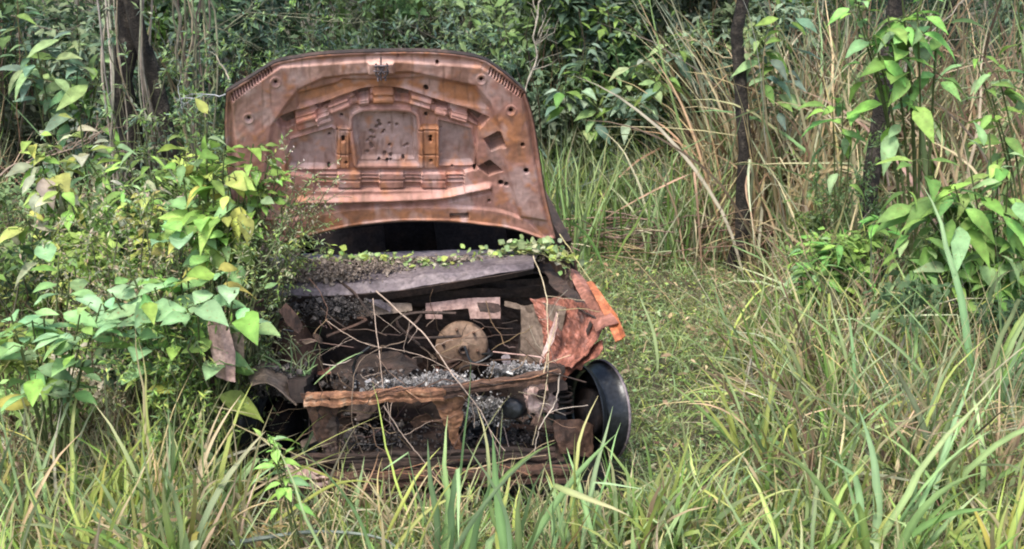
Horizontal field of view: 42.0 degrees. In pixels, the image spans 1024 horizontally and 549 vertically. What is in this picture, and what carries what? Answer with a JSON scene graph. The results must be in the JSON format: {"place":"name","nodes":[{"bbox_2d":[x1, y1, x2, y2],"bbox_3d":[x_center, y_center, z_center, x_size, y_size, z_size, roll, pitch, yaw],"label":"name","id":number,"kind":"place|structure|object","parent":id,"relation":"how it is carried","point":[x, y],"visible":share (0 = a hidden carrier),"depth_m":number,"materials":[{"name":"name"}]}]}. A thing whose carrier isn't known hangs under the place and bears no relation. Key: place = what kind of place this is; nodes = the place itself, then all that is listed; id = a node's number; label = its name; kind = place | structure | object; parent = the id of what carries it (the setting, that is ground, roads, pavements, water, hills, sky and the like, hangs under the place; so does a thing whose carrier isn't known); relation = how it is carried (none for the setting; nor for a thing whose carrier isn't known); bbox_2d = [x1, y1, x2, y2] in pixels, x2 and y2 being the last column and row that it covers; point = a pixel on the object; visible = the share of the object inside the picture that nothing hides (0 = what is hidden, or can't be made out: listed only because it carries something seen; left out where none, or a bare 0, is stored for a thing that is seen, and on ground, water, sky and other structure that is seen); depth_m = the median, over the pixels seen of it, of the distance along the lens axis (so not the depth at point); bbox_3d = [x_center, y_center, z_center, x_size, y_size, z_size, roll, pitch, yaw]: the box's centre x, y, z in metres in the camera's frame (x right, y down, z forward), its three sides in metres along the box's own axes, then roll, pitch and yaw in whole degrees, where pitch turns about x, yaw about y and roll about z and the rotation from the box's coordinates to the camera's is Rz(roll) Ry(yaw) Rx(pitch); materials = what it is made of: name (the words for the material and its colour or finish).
{"place":"outdoors","nodes":[
{"label":"outdoors","id":0,"kind":"place"},
{"bbox_2d":[0,0,1022,548],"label":"ground","id":1,"kind":"structure","parent":0,"point":[552,426],"depth_m":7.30,"materials":[{"name":"plant"}]},
{"bbox_2d":[0,113,124,335],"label":"yellowing weed","id":2,"kind":"object","parent":1,"relation":"on","point":[51,190],"visible":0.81,"depth_m":6.95,"materials":[{"name":"green plant"}]},
{"bbox_2d":[0,242,131,514],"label":"leaved weed","id":3,"kind":"object","parent":1,"relation":"on","point":[44,332],"visible":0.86,"depth_m":5.59,"materials":[{"name":"green plant"}]},
{"bbox_2d":[0,7,155,229],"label":"narrow leaved shrub","id":4,"kind":"object","parent":1,"relation":"on","point":[66,95],"visible":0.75,"depth_m":9.25,"materials":[{"name":"green plant"}]},
{"bbox_2d":[24,459,134,548],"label":"grass clump","id":5,"kind":"object","parent":1,"relation":"on","point":[81,515],"visible":0.46,"depth_m":5.21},
{"bbox_2d":[0,441,159,548],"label":"grass clump","id":6,"kind":"object","parent":1,"relation":"on","point":[107,537],"visible":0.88,"depth_m":5.00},
{"bbox_2d":[0,355,194,548],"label":"grass clump","id":7,"kind":"object","parent":1,"relation":"on","point":[38,487],"visible":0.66,"depth_m":5.32,"materials":[{"name":"plant"}]},
{"bbox_2d":[0,164,204,455],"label":"tangled vine","id":8,"kind":"object","parent":1,"relation":"on","point":[102,289],"visible":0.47,"depth_m":6.03,"materials":[{"name":"green plant"}]},
{"bbox_2d":[18,496,190,548],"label":"grass clump","id":9,"kind":"object","parent":1,"relation":"on","point":[68,535],"visible":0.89,"depth_m":4.94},
{"bbox_2d":[33,372,213,536],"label":"grass clump","id":10,"kind":"object","parent":1,"relation":"on","point":[104,495],"visible":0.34,"depth_m":5.56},
{"bbox_2d":[57,138,193,332],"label":"narrow leaved shrub","id":11,"kind":"object","parent":1,"relation":"on","point":[111,169],"visible":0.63,"depth_m":7.25,"materials":[{"name":"green plant"}]},
{"bbox_2d":[36,506,217,548],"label":"grass clump","id":12,"kind":"object","parent":1,"relation":"on","point":[70,547],"visible":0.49,"depth_m":4.95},
{"bbox_2d":[108,0,146,201],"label":"vine covered tree","id":13,"kind":"object","parent":1,"relation":"on","point":[124,34],"visible":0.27,"depth_m":8.84,"materials":[{"name":"brown plant"}]},
{"bbox_2d":[96,0,164,202],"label":"climbing vine","id":14,"kind":"object","parent":13,"relation":"attached to","point":[141,71],"visible":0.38,"depth_m":8.78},
{"bbox_2d":[80,1,186,203],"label":"ivy","id":15,"kind":"object","parent":13,"relation":"attached to","point":[146,120],"visible":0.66,"depth_m":8.69,"materials":[{"name":"green plant"}]},
{"bbox_2d":[167,0,218,199],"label":"vine curtain","id":16,"kind":"object","parent":13,"relation":"hanging from","point":[194,36],"visible":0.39,"depth_m":9.44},
{"bbox_2d":[179,0,371,53],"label":"bare branch","id":17,"kind":"object","parent":13,"relation":"attached to","point":[246,12],"visible":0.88,"depth_m":9.62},
{"bbox_2d":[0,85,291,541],"bbox_3d":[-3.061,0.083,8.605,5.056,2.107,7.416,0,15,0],"label":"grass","id":18,"kind":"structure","parent":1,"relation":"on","point":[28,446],"depth_m":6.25,"materials":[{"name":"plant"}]},
{"bbox_2d":[123,0,183,209],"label":"forked tree","id":19,"kind":"object","parent":1,"relation":"on","point":[151,68],"visible":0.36,"depth_m":8.83,"materials":[{"name":"brown plant"}]},
{"bbox_2d":[44,433,263,548],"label":"grass clump","id":20,"kind":"object","parent":1,"relation":"on","point":[183,541],"visible":0.88,"depth_m":4.94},
{"bbox_2d":[0,141,312,490],"bbox_3d":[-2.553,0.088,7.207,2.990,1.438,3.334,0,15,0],"label":"weeds","id":21,"kind":"object","parent":1,"relation":"on","point":[12,263],"visible":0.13,"depth_m":6.95,"materials":[{"name":"green plant"}]},
{"bbox_2d":[0,120,135,177],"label":"bare branch","id":22,"kind":"object","parent":21,"relation":"on","point":[93,136],"visible":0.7,"depth_m":8.17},
{"bbox_2d":[78,275,256,485],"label":"tangled vine","id":23,"kind":"object","parent":1,"relation":"on","point":[152,395],"visible":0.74,"depth_m":5.54,"materials":[{"name":"green plant"}]},
{"bbox_2d":[105,190,258,437],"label":"yellowing weed","id":24,"kind":"object","parent":1,"relation":"on","point":[156,234],"visible":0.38,"depth_m":6.29,"materials":[{"name":"green plant"}]},
{"bbox_2d":[85,221,280,475],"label":"leaved weed","id":25,"kind":"object","parent":1,"relation":"on","point":[144,308],"visible":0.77,"depth_m":5.54,"materials":[{"name":"green plant"}]},
{"bbox_2d":[145,169,226,380],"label":"dry flowering weed","id":26,"kind":"object","parent":1,"relation":"on","point":[182,262],"visible":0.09,"depth_m":6.41,"materials":[{"name":"green plant"}]},
{"bbox_2d":[127,459,307,548],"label":"grass clump","id":27,"kind":"object","parent":1,"relation":"on","point":[258,543],"visible":0.4,"depth_m":5.32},
{"bbox_2d":[157,98,294,466],"bbox_3d":[-1.285,0.095,5.973,0.644,1.754,0.467,11,18,35],"label":"leafy bush","id":28,"kind":"object","parent":1,"relation":"on","point":[189,213],"visible":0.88,"depth_m":5.80,"materials":[{"name":"green plant"}]},
{"bbox_2d":[151,0,345,281],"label":"feathery shrub","id":29,"kind":"object","parent":1,"relation":"on","point":[184,91],"visible":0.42,"depth_m":8.54,"materials":[{"name":"green plant"}]},
{"bbox_2d":[127,326,375,528],"bbox_3d":[-1.084,0.661,5.399,1.078,1.036,0.923,0,15,0],"label":"grass clump","id":30,"kind":"object","parent":1,"relation":"on","point":[145,419],"visible":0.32,"depth_m":5.42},
{"bbox_2d":[173,128,340,472],"bbox_3d":[-1.104,0.191,5.872,0.811,1.663,0.560,5,16,18],"label":"tangled vine","id":31,"kind":"object","parent":1,"relation":"on","point":[294,245],"visible":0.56,"depth_m":5.81,"materials":[{"name":"green plant"}]},
{"bbox_2d":[151,383,378,548],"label":"grass clump","id":32,"kind":"object","parent":1,"relation":"on","point":[201,466],"visible":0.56,"depth_m":5.28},
{"bbox_2d":[193,146,351,454],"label":"dry flowering weed","id":33,"kind":"object","parent":1,"relation":"on","point":[276,320],"visible":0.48,"depth_m":5.87,"materials":[{"name":"green plant"}]},
{"bbox_2d":[176,470,379,548],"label":"grass clump","id":34,"kind":"object","parent":1,"relation":"on","point":[307,528],"visible":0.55,"depth_m":5.27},
{"bbox_2d":[252,428,314,548],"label":"seedling","id":35,"kind":"object","parent":1,"relation":"on","point":[286,492],"visible":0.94,"depth_m":4.97,"materials":[{"name":"green plant"}]},
{"bbox_2d":[229,530,399,548],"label":"grass blade","id":36,"kind":"object","parent":1,"relation":"on","point":[259,538],"visible":0.77,"depth_m":5.18,"materials":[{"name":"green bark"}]},
{"bbox_2d":[240,453,444,548],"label":"grass clump","id":37,"kind":"object","parent":1,"relation":"on","point":[323,517],"visible":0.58,"depth_m":5.34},
{"bbox_2d":[0,0,730,225],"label":"background thicket","id":38,"kind":"object","parent":1,"relation":"on","point":[165,20],"visible":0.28,"depth_m":11.33,"materials":[{"name":"green plant"}]},
{"bbox_2d":[11,2,228,89],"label":"bare branch","id":39,"kind":"object","parent":38,"relation":"on","point":[57,30],"visible":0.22,"depth_m":11.08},
{"bbox_2d":[330,0,458,50],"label":"bare branch","id":40,"kind":"object","parent":38,"relation":"on","point":[396,19],"visible":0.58,"depth_m":11.09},
{"bbox_2d":[525,0,560,90],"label":"bare branch","id":41,"kind":"object","parent":38,"relation":"attached to","point":[536,57],"visible":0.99,"depth_m":10.21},
{"bbox_2d":[272,386,504,548],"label":"grass clump","id":42,"kind":"object","parent":1,"relation":"on","point":[412,525],"visible":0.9,"depth_m":5.03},
{"bbox_2d":[254,0,543,74],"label":"feathery shrub","id":43,"kind":"object","parent":1,"relation":"on","point":[358,45],"visible":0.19,"depth_m":10.26,"materials":[{"name":"green plant"}]},
{"bbox_2d":[201,48,630,506],"bbox_3d":[-0.661,-0.382,7.391,1.889,2.002,4.107,-6,15,-5],"label":"wrecked car","id":44,"kind":"object","parent":1,"relation":"on","point":[436,151],"visible":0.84,"depth_m":6.11,"materials":[{"name":"brown metal"}]},
{"bbox_2d":[258,327,361,384],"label":"grass tuft","id":45,"kind":"object","parent":44,"relation":"on","point":[309,369],"visible":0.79,"depth_m":5.82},
{"bbox_2d":[179,253,561,288],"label":"litter","id":46,"kind":"object","parent":44,"relation":"on","point":[325,269],"visible":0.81,"depth_m":6.19,"materials":[{"name":"brown plant"}]},
{"bbox_2d":[241,291,569,488],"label":"cinders","id":47,"kind":"object","parent":44,"relation":"on","point":[338,305],"visible":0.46,"depth_m":5.98,"materials":[{"name":"gravel"}]},
{"bbox_2d":[293,238,561,269],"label":"creeping vine","id":48,"kind":"object","parent":44,"relation":"on","point":[365,256],"visible":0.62,"depth_m":6.32,"materials":[{"name":"green plant"}]},
{"bbox_2d":[376,290,504,458],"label":"dead stalk","id":49,"kind":"object","parent":44,"relation":"on","point":[472,403],"visible":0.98,"depth_m":5.72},
{"bbox_2d":[343,360,547,427],"bbox_3d":[-0.275,0.532,5.811,0.911,0.341,0.183,-2,15,-6],"label":"rubble","id":50,"kind":"object","parent":44,"relation":"on","point":[492,407],"visible":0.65,"depth_m":5.78,"materials":[{"name":"gravel"}]},
{"bbox_2d":[498,234,583,279],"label":"creeping vine","id":51,"kind":"object","parent":44,"relation":"on","point":[546,247],"visible":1,"depth_m":6.33,"materials":[{"name":"green plant"}]},
{"bbox_2d":[520,256,584,444],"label":"dead stalk","id":52,"kind":"object","parent":44,"relation":"on","point":[548,338],"visible":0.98,"depth_m":5.76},
{"bbox_2d":[306,449,536,548],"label":"grass clump","id":53,"kind":"object","parent":1,"relation":"on","point":[378,498],"visible":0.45,"depth_m":5.34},
{"bbox_2d":[269,265,590,506],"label":"dead twigs","id":54,"kind":"object","parent":1,"relation":"on","point":[461,341],"visible":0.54,"depth_m":5.74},
{"bbox_2d":[383,364,555,548],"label":"grass clump","id":55,"kind":"object","parent":1,"relation":"on","point":[471,531],"visible":0.98,"depth_m":4.91,"materials":[{"name":"plant"}]},
{"bbox_2d":[406,466,571,548],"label":"grass clump","id":56,"kind":"object","parent":1,"relation":"on","point":[442,485],"visible":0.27,"depth_m":5.42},
{"bbox_2d":[0,360,1023,548],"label":"foreground grass","id":57,"kind":"structure","parent":1,"relation":"on","point":[663,509],"depth_m":5.37,"materials":[{"name":"plant"}]},
{"bbox_2d":[0,0,1023,262],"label":"dry reeds","id":58,"kind":"object","parent":1,"relation":"on","point":[722,148],"visible":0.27,"depth_m":10.33,"materials":[{"name":"beige plant"}]},
{"bbox_2d":[0,0,1023,110],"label":"background thicket","id":59,"kind":"object","parent":1,"relation":"on","point":[321,5],"depth_m":16.30,"materials":[{"name":"green plant"}]},
{"bbox_2d":[388,455,652,548],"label":"grass clump","id":60,"kind":"object","parent":1,"relation":"on","point":[571,540],"visible":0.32,"depth_m":5.34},
{"bbox_2d":[491,409,584,548],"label":"grass clump","id":61,"kind":"object","parent":1,"relation":"on","point":[554,541],"visible":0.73,"depth_m":5.17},
{"bbox_2d":[465,409,629,548],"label":"grass clump","id":62,"kind":"object","parent":1,"relation":"on","point":[501,536],"visible":0.95,"depth_m":4.93,"materials":[{"name":"plant"}]},
{"bbox_2d":[540,399,650,548],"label":"grass clump","id":63,"kind":"object","parent":1,"relation":"on","point":[586,511],"visible":0.82,"depth_m":5.22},
{"bbox_2d":[538,130,656,270],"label":"grass clump","id":64,"kind":"object","parent":1,"relation":"on","point":[584,251],"visible":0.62,"depth_m":9.79,"materials":[{"name":"plant"}]},
{"bbox_2d":[544,32,696,193],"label":"shaded shrub","id":65,"kind":"object","parent":1,"relation":"on","point":[575,95],"visible":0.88,"depth_m":10.39,"materials":[{"name":"green plant"}]},
{"bbox_2d":[566,476,676,548],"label":"grass clump","id":66,"kind":"object","parent":1,"relation":"on","point":[602,527],"visible":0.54,"depth_m":5.32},
{"bbox_2d":[532,0,720,181],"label":"feathery shrub","id":67,"kind":"object","parent":1,"relation":"on","point":[624,37],"visible":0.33,"depth_m":10.94,"materials":[{"name":"green plant"}]},
{"bbox_2d":[505,0,819,202],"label":"background thicket","id":68,"kind":"object","parent":1,"relation":"on","point":[544,74],"visible":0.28,"depth_m":10.88,"materials":[{"name":"green plant"}]},
{"bbox_2d":[587,135,737,270],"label":"grass clump","id":69,"kind":"object","parent":1,"relation":"on","point":[666,245],"visible":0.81,"depth_m":9.86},
{"bbox_2d":[599,430,767,511],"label":"grass clump","id":70,"kind":"object","parent":1,"relation":"on","point":[695,461],"visible":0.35,"depth_m":5.68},
{"bbox_2d":[560,183,849,267],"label":"cane litter","id":71,"kind":"object","parent":1,"relation":"on","point":[640,237],"visible":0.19,"depth_m":9.87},
{"bbox_2d":[601,90,863,284],"bbox_3d":[1.584,-0.691,9.968,1.831,1.266,1.563,-8,17,-27],"label":"grass clump","id":72,"kind":"object","parent":1,"relation":"on","point":[724,199],"visible":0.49,"depth_m":9.97,"materials":[{"name":"plant"}]},
{"bbox_2d":[723,0,751,272],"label":"slender tree","id":73,"kind":"object","parent":1,"relation":"on","point":[737,41],"visible":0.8,"depth_m":9.61,"materials":[{"name":"brown plant"}]},
{"bbox_2d":[656,439,840,548],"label":"grass clump","id":74,"kind":"object","parent":1,"relation":"on","point":[718,505],"visible":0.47,"depth_m":5.42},
{"bbox_2d":[666,349,835,483],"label":"grass clump","id":75,"kind":"object","parent":1,"relation":"on","point":[764,422],"visible":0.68,"depth_m":6.08,"materials":[{"name":"plant"}]},
{"bbox_2d":[573,13,953,278],"bbox_3d":[2.045,-0.884,9.516,2.568,1.938,2.335,-13,20,-40],"label":"grass clump","id":76,"kind":"object","parent":1,"relation":"on","point":[673,144],"visible":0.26,"depth_m":9.61,"materials":[{"name":"plant"}]},
{"bbox_2d":[634,2,903,249],"bbox_3d":[2.002,-1.053,9.876,1.542,2.072,1.804,-9,17,-29],"label":"grass clump","id":77,"kind":"object","parent":1,"relation":"on","point":[774,162],"visible":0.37,"depth_m":9.75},
{"bbox_2d":[731,8,820,256],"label":"plant","id":78,"kind":"object","parent":1,"relation":"on","point":[777,62],"visible":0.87,"depth_m":9.53,"materials":[{"name":"green plant"}]},
{"bbox_2d":[599,46,968,274],"bbox_3d":[1.863,-0.932,10.019,2.607,1.787,2.382,0,15,0],"label":"grass clump","id":79,"kind":"object","parent":1,"relation":"on","point":[760,204],"visible":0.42,"depth_m":9.79,"materials":[{"name":"plant"}]},
{"bbox_2d":[639,235,929,383],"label":"grass clump","id":80,"kind":"object","parent":1,"relation":"on","point":[734,327],"visible":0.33,"depth_m":7.48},
{"bbox_2d":[607,0,969,256],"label":"grass clump","id":81,"kind":"object","parent":1,"relation":"on","point":[830,132],"visible":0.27,"depth_m":9.80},
{"bbox_2d":[682,299,925,445],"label":"grass clump","id":82,"kind":"object","parent":1,"relation":"on","point":[758,366],"visible":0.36,"depth_m":6.57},
{"bbox_2d":[706,451,902,548],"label":"grass clump","id":83,"kind":"object","parent":1,"relation":"on","point":[833,545],"visible":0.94,"depth_m":5.14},
{"bbox_2d":[599,151,1023,545],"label":"tall grass","id":84,"kind":"structure","parent":1,"relation":"on","point":[857,432],"depth_m":6.52,"materials":[{"name":"plant"}]},
{"bbox_2d":[708,295,945,450],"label":"grass clump","id":85,"kind":"object","parent":1,"relation":"on","point":[829,370],"visible":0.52,"depth_m":6.34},
{"bbox_2d":[798,93,866,276],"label":"tall broadleaf plant","id":86,"kind":"object","parent":1,"relation":"on","point":[846,140],"visible":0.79,"depth_m":8.06,"materials":[{"name":"green plant"}]},
{"bbox_2d":[779,214,902,331],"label":"pinnate weed","id":87,"kind":"object","parent":1,"relation":"on","point":[801,272],"visible":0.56,"depth_m":7.68,"materials":[{"name":"green plant"}]},
{"bbox_2d":[663,0,1023,110],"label":"background thicket","id":88,"kind":"object","parent":1,"relation":"on","point":[980,19],"visible":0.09,"depth_m":12.59,"materials":[{"name":"green plant"}]},
{"bbox_2d":[783,116,931,261],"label":"feathery shrub","id":89,"kind":"object","parent":1,"relation":"on","point":[857,177],"visible":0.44,"depth_m":8.46,"materials":[{"name":"green plant"}]},
{"bbox_2d":[695,8,1023,258],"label":"grass clump","id":90,"kind":"object","parent":1,"relation":"on","point":[925,149],"visible":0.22,"depth_m":9.15,"materials":[{"name":"plant"}]},
{"bbox_2d":[736,228,988,393],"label":"grass clump","id":91,"kind":"object","parent":1,"relation":"on","point":[871,307],"visible":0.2,"depth_m":7.21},
{"bbox_2d":[708,265,1023,485],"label":"grass clump","id":92,"kind":"object","parent":1,"relation":"on","point":[968,398],"visible":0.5,"depth_m":6.16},
{"bbox_2d":[860,0,904,231],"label":"slender tree","id":93,"kind":"object","parent":1,"relation":"on","point":[894,8],"visible":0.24,"depth_m":8.72,"materials":[{"name":"brown plant"}]},
{"bbox_2d":[767,380,1011,548],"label":"grass clump","id":94,"kind":"object","parent":1,"relation":"on","point":[857,509],"visible":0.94,"depth_m":5.09,"materials":[{"name":"plant"}]},
{"bbox_2d":[779,184,1002,412],"bbox_3d":[1.948,0.179,6.870,1.126,1.217,1.267,0,15,0],"label":"grass clump","id":95,"kind":"object","parent":1,"relation":"on","point":[951,313],"visible":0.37,"depth_m":6.88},
{"bbox_2d":[781,249,1014,436],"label":"grass clump","id":96,"kind":"object","parent":1,"relation":"on","point":[915,343],"visible":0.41,"depth_m":6.53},
{"bbox_2d":[775,211,1023,425],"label":"weeds","id":97,"kind":"object","parent":1,"relation":"on","point":[887,295],"visible":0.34,"depth_m":6.82,"materials":[{"name":"green plant"}]},
{"bbox_2d":[806,219,994,386],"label":"grass clump","id":98,"kind":"object","parent":1,"relation":"on","point":[898,297],"visible":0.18,"depth_m":7.22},
{"bbox_2d":[827,0,988,272],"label":"tall broadleaf plant","id":99,"kind":"object","parent":1,"relation":"on","point":[900,35],"visible":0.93,"depth_m":7.69,"materials":[{"name":"green plant"}]},
{"bbox_2d":[834,329,1023,525],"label":"grass clump","id":100,"kind":"object","parent":1,"relation":"on","point":[981,458],"visible":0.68,"depth_m":5.59,"materials":[{"name":"plant"}]},
{"bbox_2d":[835,0,1023,254],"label":"grass clump","id":101,"kind":"object","parent":1,"relation":"on","point":[997,146],"visible":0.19,"depth_m":9.15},
{"bbox_2d":[843,183,1023,453],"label":"grass clump","id":102,"kind":"object","parent":1,"relation":"on","point":[1014,333],"visible":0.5,"depth_m":6.32,"materials":[{"name":"plant"}]},
{"bbox_2d":[865,369,1023,516],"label":"grass clump","id":103,"kind":"object","parent":1,"relation":"on","point":[997,439],"visible":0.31,"depth_m":5.71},
{"bbox_2d":[874,121,1023,344],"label":"drooping leaf bush","id":104,"kind":"object","parent":1,"relation":"on","point":[962,216],"visible":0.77,"depth_m":7.09,"materials":[{"name":"plant"}]},
{"bbox_2d":[879,472,1023,548],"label":"grass clump","id":105,"kind":"object","parent":1,"relation":"on","point":[962,526],"visible":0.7,"depth_m":5.10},
{"bbox_2d":[880,218,1023,361],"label":"drooping leaf bush","id":106,"kind":"object","parent":1,"relation":"on","point":[986,273],"visible":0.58,"depth_m":7.08,"materials":[{"name":"plant"}]},
{"bbox_2d":[912,210,1023,377],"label":"grass clump","id":107,"kind":"object","parent":1,"relation":"on","point":[989,299],"visible":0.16,"depth_m":7.01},
{"bbox_2d":[926,456,1023,548],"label":"grass clump","id":108,"kind":"object","parent":1,"relation":"on","point":[1018,518],"visible":0.86,"depth_m":5.10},
{"bbox_2d":[936,43,1023,260],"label":"tall broadleaf plant","id":109,"kind":"object","parent":1,"relation":"on","point":[1013,143],"visible":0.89,"depth_m":7.93,"materials":[{"name":"green plant"}]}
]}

